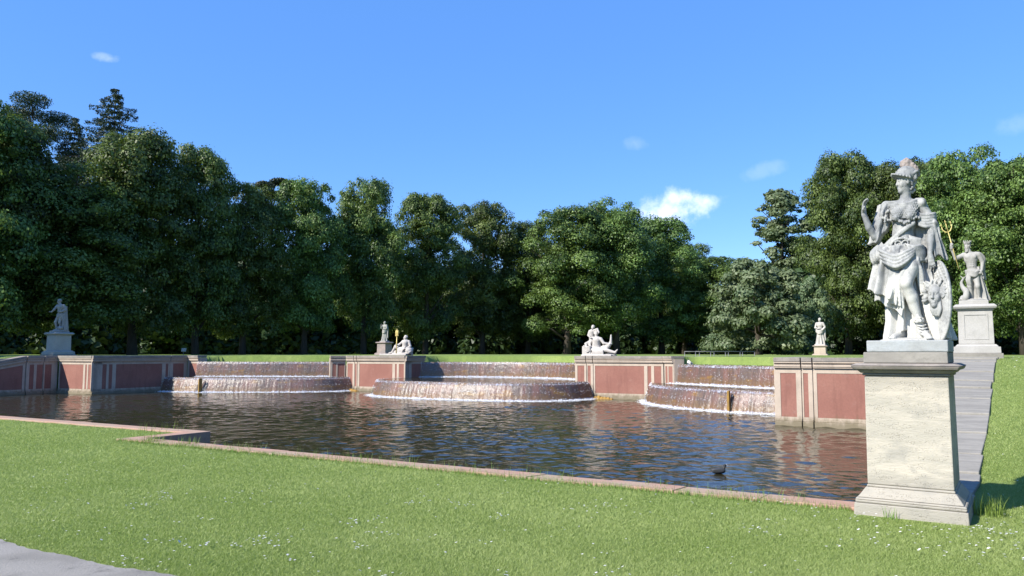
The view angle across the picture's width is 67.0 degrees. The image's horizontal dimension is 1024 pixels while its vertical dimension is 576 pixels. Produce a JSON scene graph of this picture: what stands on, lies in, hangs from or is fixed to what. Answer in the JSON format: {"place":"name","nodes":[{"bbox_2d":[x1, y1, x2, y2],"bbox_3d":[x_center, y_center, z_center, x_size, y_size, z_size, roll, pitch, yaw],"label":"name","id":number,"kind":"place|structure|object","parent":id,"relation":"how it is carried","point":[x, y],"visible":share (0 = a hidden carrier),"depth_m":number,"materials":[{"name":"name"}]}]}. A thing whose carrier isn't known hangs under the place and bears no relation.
{"place":"outdoors","nodes":[
{"label":"outdoors","id":0,"kind":"place"},
{"bbox_2d":[0,539,175,575],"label":"path","id":1,"kind":"structure","parent":0,"point":[16,560],"depth_m":5.67,"materials":[{"name":"grey concrete"}]},
{"bbox_2d":[0,391,867,501],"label":"water","id":2,"kind":"structure","parent":0,"point":[620,439],"depth_m":18.10,"materials":[{"name":"blue liquid"}]},
{"bbox_2d":[0,355,206,395],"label":"basin wall","id":3,"kind":"structure","parent":2,"relation":"in","point":[26,375],"depth_m":36.16,"materials":[{"name":"paint"}]},
{"bbox_2d":[40,332,75,355],"bbox_3d":[-22.463,2.898,38.340,1.140,1.380,1.140,-3,-6,30],"label":"statue pedestal","id":4,"kind":"object","parent":3,"relation":"on","point":[58,343],"visible":0.94,"depth_m":38.07,"materials":[{"name":"grey stone"}]},
{"bbox_2d":[49,299,68,332],"bbox_3d":[-22.486,1.376,38.461,0.848,1.674,0.630,-2,-5,21],"label":"statue","id":5,"kind":"object","parent":4,"relation":"on","point":[61,318],"visible":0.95,"depth_m":38.37,"materials":[{"name":"white stone"}]},
{"bbox_2d":[157,361,350,392],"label":"water cascade","id":6,"kind":"object","parent":2,"relation":"on","point":[255,377],"visible":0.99,"depth_m":37.94,"materials":[{"name":"liquid"}]},
{"bbox_2d":[329,356,425,390],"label":"basin wall","id":7,"kind":"structure","parent":2,"relation":"in","point":[364,373],"depth_m":38.23,"materials":[{"name":"paint"}]},
{"bbox_2d":[379,331,412,354],"bbox_3d":[-5.577,2.646,37.792,1.798,1.292,0.600,-3,-6,30],"label":"statue","id":8,"kind":"object","parent":7,"relation":"on","point":[405,349],"visible":1,"depth_m":37.43,"materials":[{"name":"stone"}]},
{"bbox_2d":[364,362,594,401],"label":"water cascade","id":9,"kind":"object","parent":2,"relation":"on","point":[509,381],"visible":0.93,"depth_m":32.51,"materials":[{"name":"liquid"}]},
{"bbox_2d":[593,396,612,398],"bbox_3d":[3.577,4.523,31.935,1.281,0.164,0.207,-3,-6,30],"label":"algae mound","id":10,"kind":"object","parent":2,"relation":"on","point":[597,397],"visible":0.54,"depth_m":31.82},
{"bbox_2d":[574,356,683,399],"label":"basin wall","id":11,"kind":"structure","parent":2,"relation":"in","point":[625,377],"depth_m":31.59,"materials":[{"name":"paint"}]},
{"bbox_2d":[581,325,617,355],"bbox_3d":[3.729,2.201,32.484,1.615,1.323,0.577,-3,-6,30],"label":"statue","id":12,"kind":"object","parent":11,"relation":"on","point":[596,348],"visible":1,"depth_m":32.43,"materials":[{"name":"stone"}]},
{"bbox_2d":[635,364,774,415],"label":"water cascade","id":13,"kind":"object","parent":2,"relation":"on","point":[739,389],"visible":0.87,"depth_m":26.43,"materials":[{"name":"liquid"}]},
{"bbox_2d":[710,464,727,473],"bbox_3d":[3.235,2.826,12.087,0.285,0.150,0.113,0,-5,-3],"label":"coot","id":14,"kind":"object","parent":2,"relation":"on","point":[718,470],"visible":1,"depth_m":12.05,"materials":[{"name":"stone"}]},
{"bbox_2d":[773,357,865,429],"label":"basin wall","id":15,"kind":"structure","parent":2,"relation":"in","point":[819,392],"depth_m":19.77,"materials":[{"name":"paint"}]},
{"bbox_2d":[0,354,1023,575],"bbox_3d":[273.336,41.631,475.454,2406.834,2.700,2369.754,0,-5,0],"label":"ground","id":16,"kind":"structure","parent":0,"point":[744,359],"depth_m":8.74,"materials":[{"name":"green plant"}]},
{"bbox_2d":[0,100,62,332],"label":"broadleaf tree","id":17,"kind":"object","parent":16,"relation":"on","point":[15,237],"visible":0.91,"depth_m":54.23,"materials":[{"name":"green plant"}]},
{"bbox_2d":[0,116,78,327],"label":"broadleaf tree","id":18,"kind":"object","parent":16,"relation":"on","point":[45,156],"visible":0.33,"depth_m":56.70,"materials":[{"name":"green plant"}]},
{"bbox_2d":[0,90,90,177],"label":"pine","id":19,"kind":"object","parent":16,"relation":"on","point":[33,102],"visible":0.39,"depth_m":91.04,"materials":[{"name":"green plant"}]},
{"bbox_2d":[54,117,92,196],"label":"spruce","id":20,"kind":"object","parent":16,"relation":"on","point":[65,144],"visible":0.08,"depth_m":95.41,"materials":[{"name":"green plant"}]},
{"bbox_2d":[2,160,153,337],"bbox_3d":[-35.148,-2.213,59.807,13.644,15.624,12.720,4,-6,-38],"label":"broadleaf tree","id":21,"kind":"object","parent":16,"relation":"on","point":[76,270],"visible":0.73,"depth_m":58.32,"materials":[{"name":"green plant"}]},
{"bbox_2d":[53,89,161,240],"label":"spruce","id":22,"kind":"object","parent":16,"relation":"on","point":[111,127],"visible":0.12,"depth_m":88.95,"materials":[{"name":"green plant"}]},
{"bbox_2d":[64,122,211,354],"bbox_3d":[-31.457,-3.789,64.761,9.543,19.880,12.182,-3,-6,30],"label":"broadleaf tree","id":23,"kind":"object","parent":16,"relation":"on","point":[138,162],"visible":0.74,"depth_m":63.37,"materials":[{"name":"green plant"}]},
{"bbox_2d":[146,142,260,354],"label":"broadleaf tree","id":24,"kind":"object","parent":16,"relation":"on","point":[207,166],"visible":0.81,"depth_m":68.21,"materials":[{"name":"green plant"}]},
{"bbox_2d":[197,179,300,354],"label":"broadleaf tree","id":25,"kind":"object","parent":16,"relation":"on","point":[260,219],"visible":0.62,"depth_m":71.95,"materials":[{"name":"green plant"}]},
{"bbox_2d":[254,177,296,232],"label":"pine","id":26,"kind":"object","parent":16,"relation":"on","point":[273,182],"visible":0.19,"depth_m":92.36,"materials":[{"name":"green plant"}]},
{"bbox_2d":[256,177,352,353],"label":"broadleaf tree","id":27,"kind":"object","parent":16,"relation":"on","point":[308,308],"visible":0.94,"depth_m":75.16,"materials":[{"name":"green plant"}]},
{"bbox_2d":[329,176,412,354],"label":"broadleaf tree","id":28,"kind":"object","parent":16,"relation":"on","point":[370,233],"visible":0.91,"depth_m":79.76,"materials":[{"name":"green plant"}]},
{"bbox_2d":[374,342,393,354],"bbox_3d":[-9.532,4.660,57.821,1.140,1.250,1.140,-3,-6,30],"label":"statue pedestal","id":29,"kind":"object","parent":16,"relation":"on","point":[384,347],"visible":0.71,"depth_m":57.52,"materials":[{"name":"grey stone"}]},
{"bbox_2d":[380,321,389,341],"bbox_3d":[-9.537,3.273,57.945,0.615,1.556,0.499,-3,-6,30],"label":"statue","id":30,"kind":"object","parent":29,"relation":"on","point":[385,333],"visible":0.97,"depth_m":57.81,"materials":[{"name":"white stone"}]},
{"bbox_2d":[0,416,854,510],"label":"basin kerb","id":31,"kind":"structure","parent":16,"relation":"on","point":[202,436],"depth_m":10.76,"materials":[{"name":"pink stone"}]},
{"bbox_2d":[141,431,163,443],"bbox_3d":[-6.471,2.675,13.857,0.486,0.222,0.457,0,-5,0],"label":"grass tuft","id":32,"kind":"object","parent":31,"relation":"on","point":[151,438],"visible":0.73,"depth_m":13.80,"materials":[{"name":"green plant"}]},
{"bbox_2d":[137,422,187,432],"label":"reeds","id":33,"kind":"object","parent":31,"relation":"on","point":[159,429],"visible":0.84,"depth_m":15.95,"materials":[{"name":"green plant"}]},
{"bbox_2d":[174,436,200,445],"bbox_3d":[-5.594,2.638,13.389,0.398,0.217,0.387,0,-5,0],"label":"grass tuft","id":34,"kind":"object","parent":31,"relation":"on","point":[186,441],"visible":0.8,"depth_m":13.38,"materials":[{"name":"green plant"}]},
{"bbox_2d":[140,434,812,500],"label":"kerb weeds","id":35,"kind":"object","parent":31,"relation":"on","point":[493,466],"visible":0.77,"depth_m":10.48,"materials":[{"name":"green plant"}]},
{"bbox_2d":[384,192,471,353],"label":"broadleaf tree","id":36,"kind":"object","parent":16,"relation":"on","point":[429,230],"visible":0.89,"depth_m":87.26,"materials":[{"name":"green plant"}]},
{"bbox_2d":[440,200,524,353],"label":"broadleaf tree","id":37,"kind":"object","parent":16,"relation":"on","point":[481,222],"visible":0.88,"depth_m":93.69,"materials":[{"name":"green plant"}]},
{"bbox_2d":[117,437,851,510],"bbox_3d":[-1.888,2.498,11.011,12.421,0.096,0.361,-3,-6,31],"label":"kerb fringe","id":38,"kind":"object","parent":16,"relation":"on","point":[401,466],"visible":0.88,"depth_m":9.89,"materials":[{"name":"green plant"}]},
{"bbox_2d":[0,318,1018,354],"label":"undergrowth","id":39,"kind":"object","parent":16,"relation":"on","point":[89,341],"visible":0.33,"depth_m":87.29,"materials":[{"name":"green plant"}]},
{"bbox_2d":[4,357,1023,575],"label":"daisies","id":40,"kind":"object","parent":16,"relation":"on","point":[562,527],"visible":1,"depth_m":6.68,"materials":[{"name":"white plant"}]},
{"bbox_2d":[16,253,1017,354],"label":"woodland","id":41,"kind":"object","parent":16,"relation":"on","point":[340,323],"visible":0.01,"depth_m":93.70,"materials":[{"name":"green plant"}]},
{"bbox_2d":[496,220,554,353],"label":"broadleaf tree","id":42,"kind":"object","parent":16,"relation":"on","point":[521,228],"visible":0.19,"depth_m":97.48,"materials":[{"name":"green plant"}]},
{"bbox_2d":[498,203,620,354],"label":"broadleaf tree","id":43,"kind":"object","parent":16,"relation":"on","point":[556,267],"visible":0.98,"depth_m":90.56,"materials":[{"name":"green plant"}]},
{"bbox_2d":[570,196,668,353],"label":"broadleaf tree","id":44,"kind":"object","parent":16,"relation":"on","point":[630,244],"visible":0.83,"depth_m":92.95,"materials":[{"name":"green plant"}]},
{"bbox_2d":[621,212,715,353],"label":"broadleaf tree","id":45,"kind":"object","parent":16,"relation":"on","point":[664,327],"visible":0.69,"depth_m":101.67,"materials":[{"name":"green plant"}]},
{"bbox_2d":[652,241,716,353],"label":"broadleaf tree","id":46,"kind":"object","parent":16,"relation":"on","point":[705,248],"visible":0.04,"depth_m":115.30,"materials":[{"name":"green plant"}]},
{"bbox_2d":[671,255,740,353],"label":"broadleaf tree","id":47,"kind":"object","parent":16,"relation":"on","point":[695,332],"visible":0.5,"depth_m":101.36,"materials":[{"name":"green plant"}]},
{"bbox_2d":[684,351,754,355],"bbox_3d":[11.629,3.974,43.298,3.873,0.872,1.144,2,-5,-19],"label":"railing","id":48,"kind":"object","parent":16,"relation":"on","point":[719,351],"visible":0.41,"depth_m":43.02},
{"bbox_2d":[696,257,815,354],"bbox_3d":[19.739,1.728,62.245,8.836,8.328,10.648,0,-5,2],"label":"broadleaf tree","id":49,"kind":"object","parent":16,"relation":"on","point":[786,327],"visible":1,"depth_m":60.32,"materials":[{"name":"green plant"}]},
{"bbox_2d":[732,188,817,354],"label":"broadleaf tree","id":50,"kind":"object","parent":16,"relation":"on","point":[777,230],"visible":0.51,"depth_m":83.26,"materials":[{"name":"green plant"}]},
{"bbox_2d":[774,276,837,354],"bbox_3d":[24.908,2.565,65.983,5.695,7.138,4.726,3,-5,-28],"label":"broadleaf tree","id":51,"kind":"object","parent":16,"relation":"on","point":[818,298],"visible":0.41,"depth_m":64.98,"materials":[{"name":"green plant"}]},
{"bbox_2d":[812,346,829,354],"bbox_3d":[19.894,4.163,49.855,1.020,0.900,1.020,-3,-6,30],"label":"statue pedestal","id":52,"kind":"object","parent":16,"relation":"on","point":[820,350],"visible":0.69,"depth_m":49.57,"materials":[{"name":"beige stone"}]},
{"bbox_2d":[814,318,825,345],"bbox_3d":[19.908,2.824,49.962,0.701,1.805,0.574,-3,-6,30],"label":"statue","id":53,"kind":"object","parent":52,"relation":"on","point":[821,336],"visible":1,"depth_m":49.83,"materials":[{"name":"stone"}]},
{"bbox_2d":[789,147,891,354],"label":"broadleaf tree","id":54,"kind":"object","parent":16,"relation":"on","point":[834,210],"visible":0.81,"depth_m":69.36,"materials":[{"name":"green plant"}]},
{"bbox_2d":[840,157,927,340],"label":"broadleaf tree","id":55,"kind":"object","parent":16,"relation":"on","point":[885,182],"visible":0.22,"depth_m":68.58,"materials":[{"name":"green plant"}]},
{"bbox_2d":[882,507,897,520],"bbox_3d":[3.658,2.176,7.466,0.164,0.141,0.116,-2,-5,25],"label":"grass tuft","id":56,"kind":"object","parent":16,"relation":"on","point":[889,514],"visible":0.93,"depth_m":7.46,"materials":[{"name":"green plant"}]},
{"bbox_2d":[850,352,973,525],"bbox_3d":[4.110,1.508,7.942,1.005,1.692,1.005,-3,-6,33],"label":"statue pedestal","id":57,"kind":"object","parent":16,"relation":"on","point":[912,448],"visible":0.98,"depth_m":7.61,"materials":[{"name":"stone"}]},
{"bbox_2d":[861,157,957,351],"bbox_3d":[4.136,-0.359,8.085,0.821,2.048,0.744,-3,-6,33],"label":"statue","id":58,"kind":"object","parent":57,"relation":"on","point":[909,285],"visible":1,"depth_m":7.94,"materials":[{"name":"stone"}]},
{"bbox_2d":[909,153,961,323],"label":"broadleaf tree","id":59,"kind":"object","parent":16,"relation":"on","point":[918,161],"visible":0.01,"depth_m":70.91,"materials":[{"name":"green plant"}]},
{"bbox_2d":[891,141,1023,335],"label":"broadleaf tree","id":60,"kind":"object","parent":16,"relation":"on","point":[947,206],"visible":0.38,"depth_m":63.51,"materials":[{"name":"green plant"}]},
{"bbox_2d":[953,357,998,497],"bbox_3d":[7.815,2.382,13.464,1.115,2.319,12.058,-3,-6,32],"label":"stone stair","id":61,"kind":"object","parent":16,"relation":"on","point":[973,379],"visible":0.23,"depth_m":12.61,"materials":[{"name":"grey stone"}]},
{"bbox_2d":[953,303,1003,358],"bbox_3d":[11.480,1.167,19.151,1.080,1.500,1.080,-3,-6,30],"label":"statue pedestal","id":62,"kind":"object","parent":16,"relation":"on","point":[975,330],"visible":0.89,"depth_m":18.80,"materials":[{"name":"grey stone"}]},
{"bbox_2d":[941,221,990,303],"bbox_3d":[11.356,-0.651,19.376,1.009,2.161,0.594,-3,-6,30],"label":"statue","id":63,"kind":"object","parent":62,"relation":"on","point":[975,291],"visible":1,"depth_m":19.19,"materials":[{"name":"stone"}]},
{"bbox_2d":[953,153,1023,354],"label":"broadleaf tree","id":64,"kind":"object","parent":16,"relation":"on","point":[996,174],"visible":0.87,"depth_m":59.35,"materials":[{"name":"green plant"}]},
{"bbox_2d":[972,494,1012,517],"bbox_3d":[4.724,2.141,7.671,0.411,0.245,0.441,0,-5,0],"label":"grass tuft","id":65,"kind":"object","parent":16,"relation":"on","point":[989,511],"visible":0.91,"depth_m":7.64,"materials":[{"name":"green plant"}]},
{"bbox_2d":[0,0,1023,283],"label":"sky","id":66,"kind":"structure","parent":0,"point":[692,111],"materials":[{"name":"blue"}]}
]}

